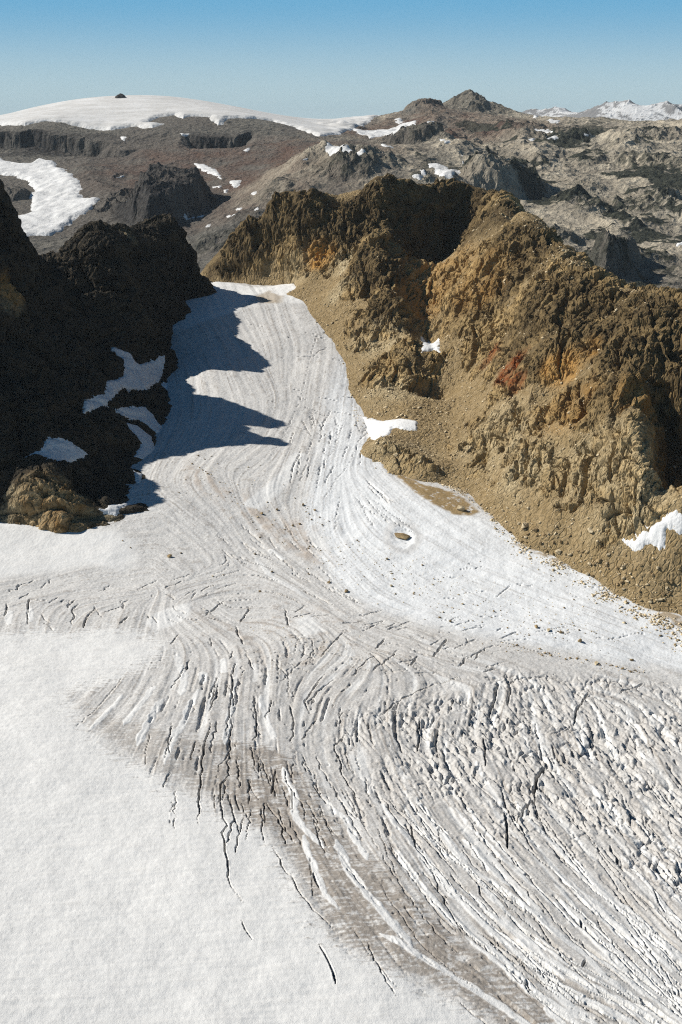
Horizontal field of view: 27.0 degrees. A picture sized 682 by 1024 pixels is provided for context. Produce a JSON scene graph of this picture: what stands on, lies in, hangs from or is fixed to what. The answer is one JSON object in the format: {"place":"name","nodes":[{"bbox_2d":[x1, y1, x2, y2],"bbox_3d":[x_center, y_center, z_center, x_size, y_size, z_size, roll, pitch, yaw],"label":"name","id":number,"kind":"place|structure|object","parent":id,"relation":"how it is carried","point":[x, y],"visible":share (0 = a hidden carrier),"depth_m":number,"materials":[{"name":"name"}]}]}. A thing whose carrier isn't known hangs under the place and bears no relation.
{"place":"outdoors","nodes":[
{"label":"outdoors","id":0,"kind":"place"},
{"bbox_2d":[0,179,216,532],"bbox_3d":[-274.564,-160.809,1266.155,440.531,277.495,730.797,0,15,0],"label":"rock ridge","id":1,"kind":"object","parent":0,"point":[81,302],"visible":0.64,"depth_m":1183.65,"materials":[{"name":"black stone"}]},
{"bbox_2d":[27,437,87,461],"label":"snow patch","id":2,"kind":"object","parent":1,"relation":"on","point":[58,449],"visible":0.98,"depth_m":1058.58,"materials":[{"name":"white snow"}]},
{"bbox_2d":[99,502,131,515],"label":"snow patch","id":3,"kind":"object","parent":1,"relation":"on","point":[113,509],"visible":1,"depth_m":1021.00,"materials":[{"name":"white snow"}]},
{"bbox_2d":[82,347,164,413],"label":"snow patch","id":4,"kind":"object","parent":1,"relation":"on","point":[143,376],"visible":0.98,"depth_m":1245.45,"materials":[{"name":"white snow"}]},
{"bbox_2d":[113,406,161,432],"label":"snow patch","id":5,"kind":"object","parent":1,"relation":"on","point":[144,415],"visible":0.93,"depth_m":1181.08,"materials":[{"name":"white snow"}]},
{"bbox_2d":[133,470,142,482],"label":"snow patch","id":6,"kind":"object","parent":1,"relation":"on","point":[138,477],"visible":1,"depth_m":1077.69,"materials":[{"name":"white snow"}]},
{"bbox_2d":[127,423,154,458],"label":"snow patch","id":7,"kind":"object","parent":1,"relation":"on","point":[145,449],"visible":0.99,"depth_m":1140.08,"materials":[{"name":"white snow"}]},
{"bbox_2d":[0,282,681,1023],"bbox_3d":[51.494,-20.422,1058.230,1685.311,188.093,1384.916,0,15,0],"label":"glacier","id":8,"kind":"object","parent":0,"point":[218,804],"visible":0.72,"depth_m":722.04,"materials":[{"name":"white ice"}]},
{"bbox_2d":[394,533,409,539],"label":"boulder","id":9,"kind":"object","parent":8,"relation":"on","point":[403,536],"visible":1,"depth_m":997.76,"materials":[{"name":"stone"}]},
{"bbox_2d":[185,461,644,674],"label":"glacier stones","id":10,"kind":"object","parent":8,"relation":"on","point":[403,585],"visible":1,"depth_m":933.86,"materials":[{"name":"grey stone"}]},
{"bbox_2d":[0,89,681,288],"bbox_3d":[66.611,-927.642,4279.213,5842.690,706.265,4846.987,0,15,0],"label":"mountains","id":11,"kind":"structure","parent":0,"point":[606,194],"depth_m":3379.62,"materials":[{"name":"grey stone"}]},
{"bbox_2d":[0,158,99,236],"bbox_3d":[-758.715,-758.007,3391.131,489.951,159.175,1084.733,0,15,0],"label":"hanging glacier","id":12,"kind":"object","parent":11,"relation":"on","point":[59,202],"visible":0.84,"depth_m":3273.53,"materials":[{"name":"white snow"}]},
{"bbox_2d":[115,93,125,97],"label":"rock knob","id":13,"kind":"object","parent":11,"relation":"on","point":[120,95],"visible":0.78,"depth_m":4463.17,"materials":[{"name":"grey stone"}]},
{"bbox_2d":[0,95,379,135],"bbox_3d":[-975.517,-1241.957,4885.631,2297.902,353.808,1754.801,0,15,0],"label":"ice cap","id":14,"kind":"object","parent":11,"relation":"on","point":[103,113],"visible":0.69,"depth_m":4262.83,"materials":[{"name":"white snow"}]},
{"bbox_2d":[193,163,221,178],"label":"snow patch","id":15,"kind":"object","parent":11,"relation":"on","point":[209,170],"visible":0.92,"depth_m":3540.80,"materials":[{"name":"white snow"}]},
{"bbox_2d":[229,180,240,187],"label":"snow patch","id":16,"kind":"object","parent":11,"relation":"on","point":[235,183],"visible":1,"depth_m":3318.30,"materials":[{"name":"white snow"}]},
{"bbox_2d":[325,142,365,155],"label":"snow patch","id":17,"kind":"object","parent":11,"relation":"on","point":[330,149],"visible":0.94,"depth_m":3127.05,"materials":[{"name":"white snow"}]},
{"bbox_2d":[353,120,415,138],"bbox_3d":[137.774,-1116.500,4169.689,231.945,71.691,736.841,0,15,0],"label":"snow patch","id":18,"kind":"object","parent":11,"relation":"on","point":[375,133],"visible":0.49,"depth_m":4267.63,"materials":[{"name":"white snow"}]},
{"bbox_2d":[395,118,404,123],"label":"snow patch","id":19,"kind":"object","parent":11,"relation":"on","point":[399,120],"visible":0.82,"depth_m":4595.93,"materials":[{"name":"white snow"}]},
{"bbox_2d":[412,174,422,179],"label":"snow patch","id":20,"kind":"object","parent":11,"relation":"on","point":[418,176],"visible":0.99,"depth_m":3024.09,"materials":[{"name":"white snow"}]},
{"bbox_2d":[428,163,460,178],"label":"snow patch","id":21,"kind":"object","parent":11,"relation":"on","point":[442,170],"visible":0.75,"depth_m":3087.09,"materials":[{"name":"white snow"}]},
{"bbox_2d":[535,129,552,132],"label":"snow patch","id":22,"kind":"object","parent":11,"relation":"on","point":[546,131],"visible":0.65,"depth_m":4116.67,"materials":[{"name":"white snow"}]},
{"bbox_2d":[547,119,559,122],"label":"snow patch","id":23,"kind":"object","parent":11,"relation":"on","point":[553,121],"visible":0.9,"depth_m":4442.99,"materials":[{"name":"white snow"}]},
{"bbox_2d":[0,0,681,118],"label":"sky","id":24,"kind":"structure","parent":0,"point":[315,59],"materials":[{"name":"blue"}]},
{"bbox_2d":[200,172,681,615],"bbox_3d":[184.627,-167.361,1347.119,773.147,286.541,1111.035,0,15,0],"label":"rock massif","id":25,"kind":"structure","parent":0,"point":[626,479],"depth_m":1178.28,"materials":[{"name":"brown stone"}]},
{"bbox_2d":[363,417,417,439],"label":"snow patch","id":26,"kind":"object","parent":25,"relation":"on","point":[376,429],"visible":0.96,"depth_m":1179.04,"materials":[{"name":"white snow"}]},
{"bbox_2d":[421,336,439,352],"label":"snow patch","id":27,"kind":"object","parent":25,"relation":"on","point":[428,346],"visible":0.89,"depth_m":1305.03,"materials":[{"name":"white snow"}]},
{"bbox_2d":[456,505,464,510],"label":"boulder","id":28,"kind":"object","parent":25,"relation":"on","point":[460,508],"visible":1,"depth_m":1032.34,"materials":[{"name":"stone"}]},
{"bbox_2d":[259,174,681,621],"bbox_3d":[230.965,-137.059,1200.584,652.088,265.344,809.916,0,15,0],"label":"scree","id":29,"kind":"structure","parent":25,"relation":"on","point":[493,466],"depth_m":1142.18,"materials":[{"name":"stone"}]},
{"bbox_2d":[316,321,681,651],"bbox_3d":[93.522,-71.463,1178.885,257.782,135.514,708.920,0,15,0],"label":"rubble","id":30,"kind":"object","parent":25,"relation":"on","point":[606,594],"visible":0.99,"depth_m":922.96,"materials":[{"name":"stone"}]},
{"bbox_2d":[521,522,528,528],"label":"boulder","id":31,"kind":"object","parent":25,"relation":"on","point":[524,524],"visible":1,"depth_m":996.76,"materials":[{"name":"stone"}]},
{"bbox_2d":[622,510,681,550],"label":"snow patch","id":32,"kind":"object","parent":25,"relation":"on","point":[655,535],"visible":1,"depth_m":926.34,"materials":[{"name":"white snow"}]},
{"bbox_2d":[522,100,681,120],"bbox_3d":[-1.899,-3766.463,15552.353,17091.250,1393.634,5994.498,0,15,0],"label":"snow mountains","id":33,"kind":"structure","parent":0,"point":[629,110],"depth_m":14259.13,"materials":[{"name":"white snow"}]}
]}

